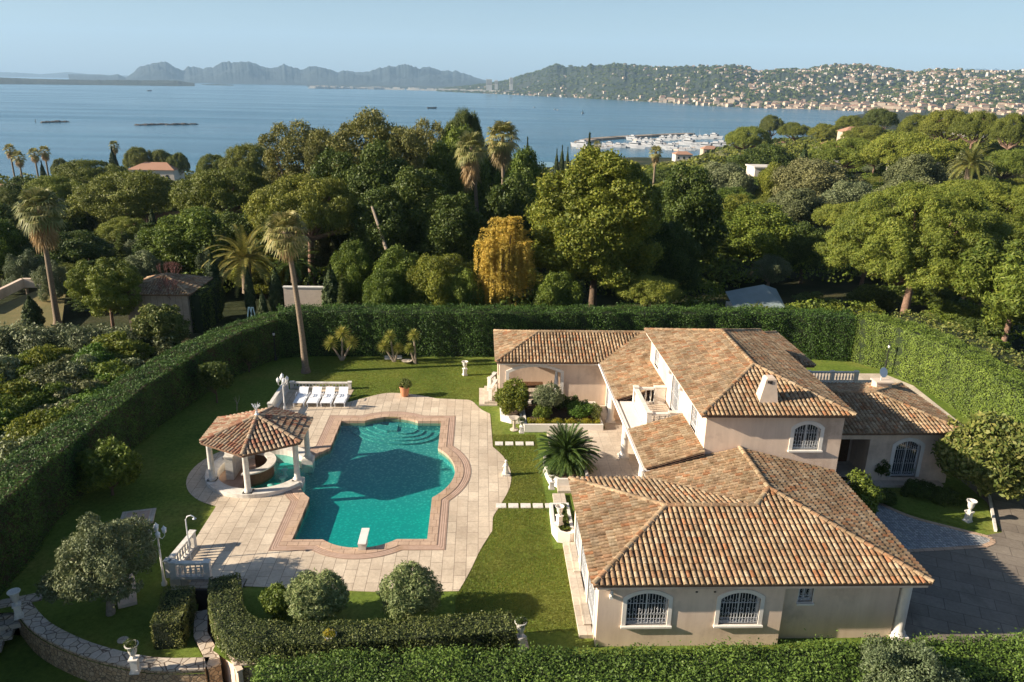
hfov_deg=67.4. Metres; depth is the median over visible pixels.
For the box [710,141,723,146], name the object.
motor yacht
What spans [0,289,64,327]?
dry field
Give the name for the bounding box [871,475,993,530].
front garden
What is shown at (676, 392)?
window
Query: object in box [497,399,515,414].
shrub
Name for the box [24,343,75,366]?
shrub
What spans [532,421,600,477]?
cycad
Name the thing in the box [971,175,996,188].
broadleaf tree
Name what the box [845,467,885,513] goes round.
shrub
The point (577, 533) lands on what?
window
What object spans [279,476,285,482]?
bar stool
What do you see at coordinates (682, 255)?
broadleaf tree
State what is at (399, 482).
swimming pool
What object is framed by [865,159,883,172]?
umbrella pine
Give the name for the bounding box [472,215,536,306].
weeping willow
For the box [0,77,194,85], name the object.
island
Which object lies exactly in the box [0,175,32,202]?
broadleaf tree
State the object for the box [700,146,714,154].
house
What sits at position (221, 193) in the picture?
umbrella pine
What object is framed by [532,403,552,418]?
shrub
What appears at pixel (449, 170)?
broadleaf tree
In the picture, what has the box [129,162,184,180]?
house
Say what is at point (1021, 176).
broadleaf tree
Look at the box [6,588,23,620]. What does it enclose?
garden urn
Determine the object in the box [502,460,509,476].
garden statue
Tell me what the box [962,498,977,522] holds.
garden urn
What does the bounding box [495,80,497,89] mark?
tower block
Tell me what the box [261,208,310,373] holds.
fan palm
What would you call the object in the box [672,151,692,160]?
house
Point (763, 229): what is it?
broadleaf tree
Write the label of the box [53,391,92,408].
shrub
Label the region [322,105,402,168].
eucalyptus
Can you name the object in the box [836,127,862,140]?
house
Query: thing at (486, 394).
garden steps
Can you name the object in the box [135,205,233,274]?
broadleaf tree
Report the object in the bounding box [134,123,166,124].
rock reef
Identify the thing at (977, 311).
shrub
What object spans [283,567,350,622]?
oleander
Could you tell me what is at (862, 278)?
umbrella pine
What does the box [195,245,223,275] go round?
olive tree
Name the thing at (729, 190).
broadleaf tree
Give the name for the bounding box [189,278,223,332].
ivy hedge
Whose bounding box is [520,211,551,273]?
broadleaf tree
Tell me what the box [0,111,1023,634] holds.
ground
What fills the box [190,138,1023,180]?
distant scrub
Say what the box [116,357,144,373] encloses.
shrub
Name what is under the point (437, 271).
broadleaf tree
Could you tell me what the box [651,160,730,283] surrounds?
tall tree
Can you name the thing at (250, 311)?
ladder
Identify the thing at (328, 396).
sun lounger
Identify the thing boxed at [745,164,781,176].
house
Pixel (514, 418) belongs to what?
bird bath
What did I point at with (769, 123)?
umbrella pine
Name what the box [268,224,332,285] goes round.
broadleaf tree
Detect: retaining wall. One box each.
[18,601,208,681]
[194,609,222,681]
[211,605,243,681]
[233,638,528,681]
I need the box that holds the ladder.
[247,307,254,316]
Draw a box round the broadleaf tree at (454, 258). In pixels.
[432,253,479,288]
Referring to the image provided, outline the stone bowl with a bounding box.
[402,359,411,363]
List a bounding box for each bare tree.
[156,261,181,273]
[157,276,177,299]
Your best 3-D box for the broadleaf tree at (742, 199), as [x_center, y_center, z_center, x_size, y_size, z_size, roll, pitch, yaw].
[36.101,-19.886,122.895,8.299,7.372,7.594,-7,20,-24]
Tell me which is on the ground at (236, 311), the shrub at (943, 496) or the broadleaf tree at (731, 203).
the broadleaf tree at (731, 203)
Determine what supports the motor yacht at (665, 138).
on the sea
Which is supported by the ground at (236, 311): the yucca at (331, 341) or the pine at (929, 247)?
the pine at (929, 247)
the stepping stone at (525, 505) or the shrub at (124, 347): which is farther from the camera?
the shrub at (124, 347)
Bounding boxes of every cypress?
[20,295,45,327]
[40,160,46,176]
[109,146,118,164]
[148,204,156,225]
[205,253,225,309]
[243,267,255,315]
[258,289,268,315]
[268,266,284,312]
[321,263,340,306]
[552,149,558,186]
[558,145,564,195]
[565,148,568,179]
[587,132,591,147]
[799,144,807,163]
[886,134,902,169]
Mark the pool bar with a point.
(264, 472)
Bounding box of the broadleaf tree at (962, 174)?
[939,150,996,180]
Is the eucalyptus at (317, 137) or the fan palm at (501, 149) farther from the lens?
the eucalyptus at (317, 137)
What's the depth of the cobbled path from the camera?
36.69 m
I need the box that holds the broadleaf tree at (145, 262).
[124,249,165,277]
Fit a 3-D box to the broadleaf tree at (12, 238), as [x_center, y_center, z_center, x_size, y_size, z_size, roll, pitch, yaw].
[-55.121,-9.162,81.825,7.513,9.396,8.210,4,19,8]
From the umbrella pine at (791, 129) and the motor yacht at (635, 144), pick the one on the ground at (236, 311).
the umbrella pine at (791, 129)
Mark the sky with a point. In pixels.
(499, 40)
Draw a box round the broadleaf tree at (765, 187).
[755,161,793,197]
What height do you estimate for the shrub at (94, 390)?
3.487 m
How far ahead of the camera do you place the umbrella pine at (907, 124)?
254.50 m
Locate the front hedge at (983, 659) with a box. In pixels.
[247,627,1023,681]
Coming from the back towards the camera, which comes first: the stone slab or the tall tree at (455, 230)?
the tall tree at (455, 230)
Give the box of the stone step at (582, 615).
[563,542,593,638]
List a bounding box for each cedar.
[68,258,116,311]
[110,231,130,262]
[131,219,181,273]
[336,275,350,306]
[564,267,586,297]
[700,238,741,284]
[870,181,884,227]
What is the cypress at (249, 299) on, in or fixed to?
on the ground at (236, 311)
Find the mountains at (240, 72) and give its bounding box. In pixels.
[68,61,485,85]
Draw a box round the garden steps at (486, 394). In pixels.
[479,372,497,405]
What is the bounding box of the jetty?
[574,133,694,142]
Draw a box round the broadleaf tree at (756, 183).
[753,177,762,196]
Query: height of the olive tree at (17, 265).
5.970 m
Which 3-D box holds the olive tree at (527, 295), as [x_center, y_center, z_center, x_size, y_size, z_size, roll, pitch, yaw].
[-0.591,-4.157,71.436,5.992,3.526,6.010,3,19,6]
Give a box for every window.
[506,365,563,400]
[574,514,580,561]
[580,540,587,594]
[586,572,595,633]
[605,388,608,410]
[620,590,672,628]
[654,348,659,369]
[669,374,680,409]
[689,403,698,433]
[713,589,764,627]
[787,421,824,451]
[796,588,814,605]
[887,438,924,476]
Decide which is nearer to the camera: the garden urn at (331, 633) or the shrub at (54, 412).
the garden urn at (331, 633)
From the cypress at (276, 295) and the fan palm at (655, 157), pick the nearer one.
the cypress at (276, 295)
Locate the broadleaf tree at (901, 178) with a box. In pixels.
[861,174,939,227]
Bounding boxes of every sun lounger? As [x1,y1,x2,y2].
[293,387,308,406]
[306,387,321,406]
[320,387,334,406]
[334,387,348,406]
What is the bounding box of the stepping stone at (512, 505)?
[508,503,518,507]
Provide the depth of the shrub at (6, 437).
39.70 m
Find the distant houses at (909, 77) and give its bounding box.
[484,64,1023,105]
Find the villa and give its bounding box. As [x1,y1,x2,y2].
[493,327,959,646]
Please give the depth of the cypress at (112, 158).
277.35 m
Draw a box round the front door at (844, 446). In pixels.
[837,439,849,461]
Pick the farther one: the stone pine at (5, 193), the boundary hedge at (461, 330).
the stone pine at (5, 193)
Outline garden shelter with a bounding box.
[725,284,784,308]
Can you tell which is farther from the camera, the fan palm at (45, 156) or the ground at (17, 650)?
the fan palm at (45, 156)
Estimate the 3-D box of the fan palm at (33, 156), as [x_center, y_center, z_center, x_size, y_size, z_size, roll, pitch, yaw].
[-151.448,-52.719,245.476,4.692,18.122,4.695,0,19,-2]
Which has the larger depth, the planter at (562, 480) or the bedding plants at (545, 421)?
the bedding plants at (545, 421)
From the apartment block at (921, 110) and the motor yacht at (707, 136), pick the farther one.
the apartment block at (921, 110)
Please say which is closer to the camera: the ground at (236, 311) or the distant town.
the ground at (236, 311)
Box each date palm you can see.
[202,224,280,297]
[267,246,323,284]
[944,138,997,179]
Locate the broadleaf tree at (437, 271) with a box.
[405,252,468,306]
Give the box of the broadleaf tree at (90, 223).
[47,201,98,236]
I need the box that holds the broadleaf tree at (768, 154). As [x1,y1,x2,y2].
[725,143,797,168]
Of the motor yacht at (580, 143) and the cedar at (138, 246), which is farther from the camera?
the motor yacht at (580, 143)
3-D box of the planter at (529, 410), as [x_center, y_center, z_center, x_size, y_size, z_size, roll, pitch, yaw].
[3.079,4.732,48.265,4.800,0.500,3.600,0,19,-2]
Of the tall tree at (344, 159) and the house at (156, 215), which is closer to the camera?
the tall tree at (344, 159)
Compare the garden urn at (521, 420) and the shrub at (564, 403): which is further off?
the shrub at (564, 403)
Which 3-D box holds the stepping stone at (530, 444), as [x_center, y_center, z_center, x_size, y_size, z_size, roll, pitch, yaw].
[1.042,6.029,45.051,0.460,0.060,0.460,0,19,-2]
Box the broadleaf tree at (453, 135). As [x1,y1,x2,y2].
[439,123,491,211]
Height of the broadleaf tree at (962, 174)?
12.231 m
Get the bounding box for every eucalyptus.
[257,119,334,198]
[299,125,341,196]
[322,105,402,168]
[373,123,428,187]
[403,117,449,164]
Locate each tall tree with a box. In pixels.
[308,146,363,251]
[342,137,414,231]
[344,183,420,263]
[377,165,456,252]
[414,191,489,267]
[478,170,536,250]
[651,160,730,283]
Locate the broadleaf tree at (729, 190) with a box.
[716,186,759,203]
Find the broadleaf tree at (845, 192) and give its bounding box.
[819,179,874,210]
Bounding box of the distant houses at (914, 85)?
[463,63,1023,108]
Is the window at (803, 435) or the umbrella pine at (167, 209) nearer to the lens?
the window at (803, 435)
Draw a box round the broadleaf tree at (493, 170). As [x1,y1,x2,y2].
[480,144,499,212]
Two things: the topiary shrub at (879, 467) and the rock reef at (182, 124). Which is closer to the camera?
the topiary shrub at (879, 467)
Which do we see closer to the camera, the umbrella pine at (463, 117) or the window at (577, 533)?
the window at (577, 533)
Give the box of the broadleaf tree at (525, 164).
[492,146,552,206]
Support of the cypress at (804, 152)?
on the ground at (236, 311)
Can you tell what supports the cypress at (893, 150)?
on the ground at (236, 311)
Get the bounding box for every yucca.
[322,324,358,360]
[376,329,403,361]
[402,328,419,363]
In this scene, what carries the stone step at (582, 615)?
on the lawn at (172, 452)
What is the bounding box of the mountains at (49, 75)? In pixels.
[0,72,127,77]
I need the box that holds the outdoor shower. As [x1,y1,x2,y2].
[185,515,196,559]
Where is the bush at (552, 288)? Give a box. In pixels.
[531,270,584,307]
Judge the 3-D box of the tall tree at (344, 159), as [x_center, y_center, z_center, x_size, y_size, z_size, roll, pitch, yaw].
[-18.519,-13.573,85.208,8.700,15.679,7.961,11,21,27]
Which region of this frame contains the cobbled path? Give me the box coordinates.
[875,504,989,548]
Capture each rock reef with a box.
[40,120,68,122]
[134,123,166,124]
[165,123,196,124]
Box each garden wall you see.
[0,278,60,299]
[283,286,324,306]
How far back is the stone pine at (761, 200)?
127.71 m
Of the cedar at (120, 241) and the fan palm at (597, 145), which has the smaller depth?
the cedar at (120, 241)
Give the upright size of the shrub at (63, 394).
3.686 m
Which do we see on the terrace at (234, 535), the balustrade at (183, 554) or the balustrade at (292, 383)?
the balustrade at (183, 554)
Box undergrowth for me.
[0,161,1023,345]
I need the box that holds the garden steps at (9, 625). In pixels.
[0,593,41,651]
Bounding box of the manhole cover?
[117,636,127,643]
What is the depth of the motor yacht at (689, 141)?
836.54 m
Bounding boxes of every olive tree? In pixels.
[0,248,45,293]
[16,223,34,253]
[30,258,67,301]
[34,511,161,616]
[122,232,138,254]
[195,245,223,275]
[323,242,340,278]
[480,281,534,305]
[530,381,564,406]
[743,254,792,285]
[856,632,974,681]
[862,163,881,172]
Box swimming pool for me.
[268,411,470,558]
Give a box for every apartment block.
[733,97,740,101]
[877,102,885,106]
[885,105,893,108]
[917,109,925,112]
[919,103,927,107]
[927,105,936,110]
[962,106,969,111]
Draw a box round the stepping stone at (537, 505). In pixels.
[533,503,542,507]
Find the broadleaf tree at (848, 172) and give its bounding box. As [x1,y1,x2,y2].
[830,161,853,178]
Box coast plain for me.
[307,85,453,88]
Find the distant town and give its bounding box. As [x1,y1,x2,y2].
[308,86,508,91]
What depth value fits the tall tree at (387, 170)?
79.97 m
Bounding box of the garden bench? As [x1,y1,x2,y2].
[385,355,401,359]
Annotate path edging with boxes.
[878,503,995,551]
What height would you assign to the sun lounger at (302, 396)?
0.655 m
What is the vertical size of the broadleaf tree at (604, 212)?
16.076 m
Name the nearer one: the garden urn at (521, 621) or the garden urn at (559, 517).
the garden urn at (521, 621)
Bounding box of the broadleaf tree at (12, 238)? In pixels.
[0,211,30,287]
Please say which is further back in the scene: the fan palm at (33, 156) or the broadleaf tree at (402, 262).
the fan palm at (33, 156)
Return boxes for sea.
[0,77,863,181]
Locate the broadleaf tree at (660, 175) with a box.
[646,169,680,186]
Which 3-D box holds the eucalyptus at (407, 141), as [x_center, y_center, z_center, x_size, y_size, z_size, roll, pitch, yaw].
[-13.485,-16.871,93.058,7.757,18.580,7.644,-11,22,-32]
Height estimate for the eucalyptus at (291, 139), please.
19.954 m
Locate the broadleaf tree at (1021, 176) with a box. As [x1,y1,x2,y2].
[1000,171,1023,179]
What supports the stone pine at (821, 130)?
on the ground at (236, 311)
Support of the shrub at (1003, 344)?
on the ground at (236, 311)
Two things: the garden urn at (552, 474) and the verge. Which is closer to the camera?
the verge
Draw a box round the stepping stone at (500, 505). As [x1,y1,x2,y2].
[496,503,505,507]
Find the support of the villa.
on the lawn at (172, 452)
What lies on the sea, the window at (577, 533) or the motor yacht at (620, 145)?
the motor yacht at (620, 145)
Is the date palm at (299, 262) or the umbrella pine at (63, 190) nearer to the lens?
the date palm at (299, 262)
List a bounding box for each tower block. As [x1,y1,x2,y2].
[486,79,491,89]
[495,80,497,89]
[509,77,512,89]
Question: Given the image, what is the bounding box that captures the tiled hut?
[124,273,212,333]
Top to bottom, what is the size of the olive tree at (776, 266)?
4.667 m
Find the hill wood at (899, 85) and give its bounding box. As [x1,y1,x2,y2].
[436,62,1023,114]
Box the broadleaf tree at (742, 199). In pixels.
[720,193,753,206]
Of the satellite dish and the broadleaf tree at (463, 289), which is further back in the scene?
the broadleaf tree at (463, 289)
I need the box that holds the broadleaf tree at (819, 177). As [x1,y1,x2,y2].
[770,156,866,197]
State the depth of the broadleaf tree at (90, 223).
105.03 m
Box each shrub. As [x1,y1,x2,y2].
[0,354,19,382]
[0,373,38,407]
[0,393,42,425]
[0,410,19,437]
[0,424,36,438]
[0,435,34,460]
[0,436,20,458]
[1,348,40,370]
[1,364,53,389]
[2,408,64,438]
[16,381,71,407]
[19,360,94,391]
[20,352,77,374]
[21,395,81,423]
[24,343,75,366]
[35,399,85,426]
[48,377,109,401]
[51,353,101,380]
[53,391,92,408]
[69,341,115,364]
[71,372,120,395]
[74,434,144,495]
[76,358,137,384]
[88,330,156,364]
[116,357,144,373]
[129,303,193,346]
[197,359,233,402]
[493,377,529,413]
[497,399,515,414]
[531,394,587,409]
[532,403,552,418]
[566,399,593,417]
[586,402,602,418]
[790,291,845,308]
[844,283,898,310]
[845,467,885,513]
[867,487,897,505]
[874,459,890,475]
[900,479,936,499]
[904,478,920,491]
[912,285,961,308]
[924,300,975,324]
[930,410,1023,500]
[931,485,965,507]
[949,316,1014,343]
[963,304,1015,330]
[983,337,1011,349]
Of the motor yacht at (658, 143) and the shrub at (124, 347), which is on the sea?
the motor yacht at (658, 143)
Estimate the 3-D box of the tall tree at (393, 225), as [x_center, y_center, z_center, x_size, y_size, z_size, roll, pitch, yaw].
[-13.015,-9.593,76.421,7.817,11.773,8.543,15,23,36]
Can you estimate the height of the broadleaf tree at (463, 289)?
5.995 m
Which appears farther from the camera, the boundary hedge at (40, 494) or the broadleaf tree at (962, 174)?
the broadleaf tree at (962, 174)
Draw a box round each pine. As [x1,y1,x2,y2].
[0,187,31,213]
[22,174,85,209]
[50,157,66,173]
[51,158,128,184]
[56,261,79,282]
[61,169,187,223]
[63,255,143,330]
[94,216,144,241]
[122,145,151,167]
[145,207,173,213]
[149,149,173,161]
[166,151,190,174]
[168,166,268,214]
[178,205,220,215]
[195,153,223,172]
[215,141,273,189]
[241,172,367,285]
[444,105,484,144]
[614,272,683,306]
[646,166,670,173]
[652,181,680,195]
[724,125,771,149]
[752,197,769,204]
[759,114,784,138]
[776,121,810,140]
[806,123,839,141]
[808,136,883,168]
[810,201,874,225]
[812,180,1015,312]
[835,115,865,128]
[837,124,890,141]
[840,235,864,284]
[857,130,968,166]
[858,176,883,189]
[862,107,899,129]
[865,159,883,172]
[896,113,939,137]
[901,178,1023,249]
[916,108,973,140]
[946,109,1000,148]
[951,236,1023,346]
[982,148,1023,179]
[988,112,1023,149]
[998,178,1023,186]
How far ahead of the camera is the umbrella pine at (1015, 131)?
201.29 m
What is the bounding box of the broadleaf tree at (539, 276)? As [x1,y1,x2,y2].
[487,267,545,303]
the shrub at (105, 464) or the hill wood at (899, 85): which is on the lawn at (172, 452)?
the shrub at (105, 464)
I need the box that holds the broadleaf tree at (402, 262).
[370,243,424,305]
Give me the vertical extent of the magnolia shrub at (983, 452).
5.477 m
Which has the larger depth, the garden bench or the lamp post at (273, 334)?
the garden bench
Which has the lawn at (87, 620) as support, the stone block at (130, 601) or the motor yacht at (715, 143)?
the stone block at (130, 601)
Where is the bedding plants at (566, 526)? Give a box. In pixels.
[553,503,571,530]
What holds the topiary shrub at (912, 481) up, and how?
on the front garden
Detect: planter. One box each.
[500,409,522,423]
[522,401,602,431]
[543,450,588,487]
[549,503,574,542]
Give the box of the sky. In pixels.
[0,0,1023,81]
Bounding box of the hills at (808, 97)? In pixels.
[445,64,1023,112]
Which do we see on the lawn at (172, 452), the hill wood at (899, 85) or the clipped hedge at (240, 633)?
the clipped hedge at (240, 633)
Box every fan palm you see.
[3,143,16,182]
[11,150,27,176]
[12,185,68,328]
[27,147,41,176]
[39,146,51,175]
[108,140,120,157]
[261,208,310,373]
[454,130,488,235]
[483,120,521,184]
[593,140,601,149]
[649,145,662,183]
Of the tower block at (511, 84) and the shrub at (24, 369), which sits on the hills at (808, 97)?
the tower block at (511, 84)
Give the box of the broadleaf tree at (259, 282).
[227,256,290,298]
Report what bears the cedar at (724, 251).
on the ground at (236, 311)
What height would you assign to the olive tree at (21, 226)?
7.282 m
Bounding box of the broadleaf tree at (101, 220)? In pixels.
[91,210,128,246]
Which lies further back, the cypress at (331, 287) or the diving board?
the cypress at (331, 287)
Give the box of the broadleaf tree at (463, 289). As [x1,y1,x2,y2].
[437,265,484,306]
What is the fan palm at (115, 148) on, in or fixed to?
on the ground at (236, 311)
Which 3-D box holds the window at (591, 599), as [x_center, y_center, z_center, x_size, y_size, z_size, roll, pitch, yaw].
[3.180,9.791,29.858,0.225,2.240,1.940,0,19,-2]
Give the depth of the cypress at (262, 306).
62.37 m
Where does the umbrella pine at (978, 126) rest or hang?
on the ground at (236, 311)
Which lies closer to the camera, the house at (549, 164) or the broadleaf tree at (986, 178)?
the broadleaf tree at (986, 178)
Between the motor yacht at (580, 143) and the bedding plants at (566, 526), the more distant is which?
the motor yacht at (580, 143)
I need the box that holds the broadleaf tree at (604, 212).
[524,144,666,306]
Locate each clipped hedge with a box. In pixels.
[149,585,197,649]
[207,572,516,666]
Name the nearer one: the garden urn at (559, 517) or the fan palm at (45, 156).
the garden urn at (559, 517)
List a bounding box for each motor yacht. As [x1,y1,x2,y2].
[570,140,592,147]
[613,143,626,147]
[626,135,638,138]
[626,141,645,148]
[653,141,664,145]
[656,135,669,140]
[660,143,678,149]
[679,138,700,145]
[689,135,701,139]
[695,142,719,148]
[700,134,712,138]
[710,133,722,138]
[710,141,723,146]
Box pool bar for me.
[223,452,275,486]
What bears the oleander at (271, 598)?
on the lawn at (172, 452)
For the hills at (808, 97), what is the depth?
3335.46 m
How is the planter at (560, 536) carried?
on the lawn at (172, 452)
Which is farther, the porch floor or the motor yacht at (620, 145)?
the motor yacht at (620, 145)
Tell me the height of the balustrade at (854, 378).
0.953 m
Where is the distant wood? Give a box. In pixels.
[0,131,1023,185]
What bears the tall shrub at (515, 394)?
in the planter at (504, 418)
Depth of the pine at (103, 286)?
61.03 m
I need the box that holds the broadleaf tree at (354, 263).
[330,239,375,306]
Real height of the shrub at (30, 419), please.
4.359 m
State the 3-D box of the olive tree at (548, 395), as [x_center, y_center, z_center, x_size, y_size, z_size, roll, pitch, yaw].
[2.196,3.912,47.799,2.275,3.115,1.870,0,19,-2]
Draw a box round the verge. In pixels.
[0,659,71,681]
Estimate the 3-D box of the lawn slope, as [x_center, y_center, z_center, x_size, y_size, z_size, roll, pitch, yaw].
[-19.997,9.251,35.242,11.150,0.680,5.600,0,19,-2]
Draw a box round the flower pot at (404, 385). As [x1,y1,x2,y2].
[398,378,411,396]
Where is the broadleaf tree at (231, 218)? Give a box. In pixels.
[200,209,278,268]
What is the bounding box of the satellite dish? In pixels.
[880,367,887,379]
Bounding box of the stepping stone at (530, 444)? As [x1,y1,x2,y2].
[526,442,533,445]
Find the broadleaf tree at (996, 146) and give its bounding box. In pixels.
[978,143,1005,154]
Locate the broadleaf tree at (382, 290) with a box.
[361,268,406,306]
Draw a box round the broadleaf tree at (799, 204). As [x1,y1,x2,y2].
[763,187,832,231]
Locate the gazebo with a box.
[199,402,314,497]
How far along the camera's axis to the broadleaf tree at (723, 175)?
146.39 m
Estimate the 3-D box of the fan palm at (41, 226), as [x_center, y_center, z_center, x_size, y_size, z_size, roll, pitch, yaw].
[-38.446,-6.709,63.742,4.254,12.223,4.288,0,19,-2]
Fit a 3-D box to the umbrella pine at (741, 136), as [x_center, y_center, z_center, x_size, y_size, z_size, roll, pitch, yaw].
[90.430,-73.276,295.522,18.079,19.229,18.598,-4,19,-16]
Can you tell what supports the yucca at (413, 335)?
on the lawn at (172, 452)
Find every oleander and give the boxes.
[258,581,291,621]
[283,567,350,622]
[375,560,444,619]
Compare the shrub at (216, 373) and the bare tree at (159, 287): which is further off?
the bare tree at (159, 287)
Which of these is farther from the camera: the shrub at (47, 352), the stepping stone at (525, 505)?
the shrub at (47, 352)
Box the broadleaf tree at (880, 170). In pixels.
[872,162,886,177]
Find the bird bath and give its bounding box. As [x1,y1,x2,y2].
[509,415,519,431]
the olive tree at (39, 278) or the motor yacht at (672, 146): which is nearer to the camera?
the olive tree at (39, 278)
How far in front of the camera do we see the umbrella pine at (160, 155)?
285.53 m
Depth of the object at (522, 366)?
49.50 m
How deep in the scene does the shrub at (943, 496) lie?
39.15 m
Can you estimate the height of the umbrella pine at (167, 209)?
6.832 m
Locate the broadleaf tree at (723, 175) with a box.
[700,161,757,195]
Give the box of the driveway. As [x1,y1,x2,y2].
[899,480,1023,642]
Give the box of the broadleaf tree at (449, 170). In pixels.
[418,139,482,217]
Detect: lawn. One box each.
[0,586,202,673]
[74,356,1001,666]
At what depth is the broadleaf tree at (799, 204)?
106.69 m
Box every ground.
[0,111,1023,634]
[0,635,88,681]
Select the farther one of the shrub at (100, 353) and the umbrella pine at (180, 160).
the umbrella pine at (180, 160)
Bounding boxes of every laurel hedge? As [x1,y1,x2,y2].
[0,319,182,357]
[747,300,881,316]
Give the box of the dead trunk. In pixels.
[371,206,387,249]
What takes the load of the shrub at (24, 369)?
on the ground at (236, 311)
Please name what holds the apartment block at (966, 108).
on the hills at (808, 97)
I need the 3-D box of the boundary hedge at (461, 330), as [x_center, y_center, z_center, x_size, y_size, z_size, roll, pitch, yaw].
[4.417,-0.909,59.830,45.006,4.530,3.625,0,19,-2]
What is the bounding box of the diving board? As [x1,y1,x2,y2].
[358,528,369,549]
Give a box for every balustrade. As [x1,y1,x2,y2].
[163,530,196,577]
[167,559,211,579]
[267,378,288,407]
[289,381,351,388]
[808,370,859,382]
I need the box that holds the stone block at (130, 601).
[118,573,136,608]
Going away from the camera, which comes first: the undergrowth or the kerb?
the kerb
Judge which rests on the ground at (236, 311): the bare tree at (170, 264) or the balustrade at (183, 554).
the bare tree at (170, 264)
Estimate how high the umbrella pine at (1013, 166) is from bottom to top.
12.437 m
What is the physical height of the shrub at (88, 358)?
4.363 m
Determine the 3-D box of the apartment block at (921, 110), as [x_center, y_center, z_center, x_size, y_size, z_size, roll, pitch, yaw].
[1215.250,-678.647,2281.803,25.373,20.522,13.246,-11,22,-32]
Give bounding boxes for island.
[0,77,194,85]
[201,84,233,85]
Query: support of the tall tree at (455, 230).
on the ground at (236, 311)
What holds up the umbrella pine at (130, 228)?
on the ground at (236, 311)
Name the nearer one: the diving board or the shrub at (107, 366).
the diving board
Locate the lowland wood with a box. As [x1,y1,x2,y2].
[706,129,942,152]
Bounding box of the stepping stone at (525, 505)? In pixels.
[520,503,530,507]
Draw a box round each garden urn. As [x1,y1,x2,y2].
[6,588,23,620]
[123,638,141,674]
[322,629,336,641]
[462,360,467,375]
[514,615,527,651]
[518,416,525,433]
[547,469,556,489]
[555,504,564,525]
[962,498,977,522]
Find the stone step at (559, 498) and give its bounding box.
[552,493,565,502]
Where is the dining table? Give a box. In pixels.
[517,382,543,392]
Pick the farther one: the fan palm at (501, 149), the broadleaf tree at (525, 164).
the broadleaf tree at (525, 164)
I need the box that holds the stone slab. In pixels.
[120,508,155,523]
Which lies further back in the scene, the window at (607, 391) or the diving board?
the window at (607, 391)
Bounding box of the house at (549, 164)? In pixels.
[538,162,553,170]
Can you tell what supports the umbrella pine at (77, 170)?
on the ground at (236, 311)
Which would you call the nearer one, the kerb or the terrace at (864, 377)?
the kerb
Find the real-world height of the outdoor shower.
2.227 m
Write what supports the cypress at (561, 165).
on the ground at (236, 311)
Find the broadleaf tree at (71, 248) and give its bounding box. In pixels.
[17,229,118,289]
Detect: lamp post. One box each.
[149,522,166,585]
[272,331,276,360]
[276,374,288,409]
[885,344,890,367]
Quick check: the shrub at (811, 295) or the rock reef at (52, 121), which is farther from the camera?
the rock reef at (52, 121)
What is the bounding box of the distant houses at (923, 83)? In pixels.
[478,64,1023,102]
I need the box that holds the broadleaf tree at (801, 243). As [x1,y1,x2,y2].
[781,220,831,283]
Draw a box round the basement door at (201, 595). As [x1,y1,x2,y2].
[194,589,212,632]
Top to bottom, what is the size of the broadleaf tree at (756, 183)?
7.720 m
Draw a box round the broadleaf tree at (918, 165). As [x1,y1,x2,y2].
[881,152,948,183]
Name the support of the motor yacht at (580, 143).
on the sea
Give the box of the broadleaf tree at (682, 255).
[638,219,704,306]
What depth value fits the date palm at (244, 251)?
69.52 m
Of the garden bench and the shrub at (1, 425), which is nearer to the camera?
the shrub at (1, 425)
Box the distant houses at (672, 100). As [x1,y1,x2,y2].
[639,95,703,103]
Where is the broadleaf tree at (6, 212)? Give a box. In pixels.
[0,201,34,226]
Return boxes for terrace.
[170,389,510,591]
[813,373,963,425]
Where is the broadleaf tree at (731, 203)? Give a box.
[721,197,749,245]
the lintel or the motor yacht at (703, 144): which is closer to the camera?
the lintel
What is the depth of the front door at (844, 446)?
43.02 m
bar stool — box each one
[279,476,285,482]
[281,468,287,476]
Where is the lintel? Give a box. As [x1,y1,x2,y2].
[189,579,246,589]
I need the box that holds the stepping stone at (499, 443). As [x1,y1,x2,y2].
[495,442,502,445]
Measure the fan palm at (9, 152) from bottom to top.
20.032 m
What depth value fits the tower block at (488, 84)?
4494.97 m
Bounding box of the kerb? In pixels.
[987,489,996,531]
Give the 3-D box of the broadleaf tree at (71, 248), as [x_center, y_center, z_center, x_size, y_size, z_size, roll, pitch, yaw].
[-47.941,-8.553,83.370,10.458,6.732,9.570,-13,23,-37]
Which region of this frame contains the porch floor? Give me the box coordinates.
[547,405,638,492]
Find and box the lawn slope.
[9,504,215,586]
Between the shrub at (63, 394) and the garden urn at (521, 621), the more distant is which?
the shrub at (63, 394)
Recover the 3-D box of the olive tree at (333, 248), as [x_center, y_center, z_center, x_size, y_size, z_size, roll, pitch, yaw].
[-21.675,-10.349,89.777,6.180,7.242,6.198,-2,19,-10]
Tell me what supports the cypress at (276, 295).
on the ground at (236, 311)
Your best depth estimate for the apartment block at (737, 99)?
2711.39 m
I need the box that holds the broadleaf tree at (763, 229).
[719,202,803,274]
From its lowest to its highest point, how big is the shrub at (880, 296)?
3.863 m
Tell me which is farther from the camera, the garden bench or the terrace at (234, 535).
the garden bench
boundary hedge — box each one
[0,311,284,596]
[276,299,857,361]
[849,311,1023,430]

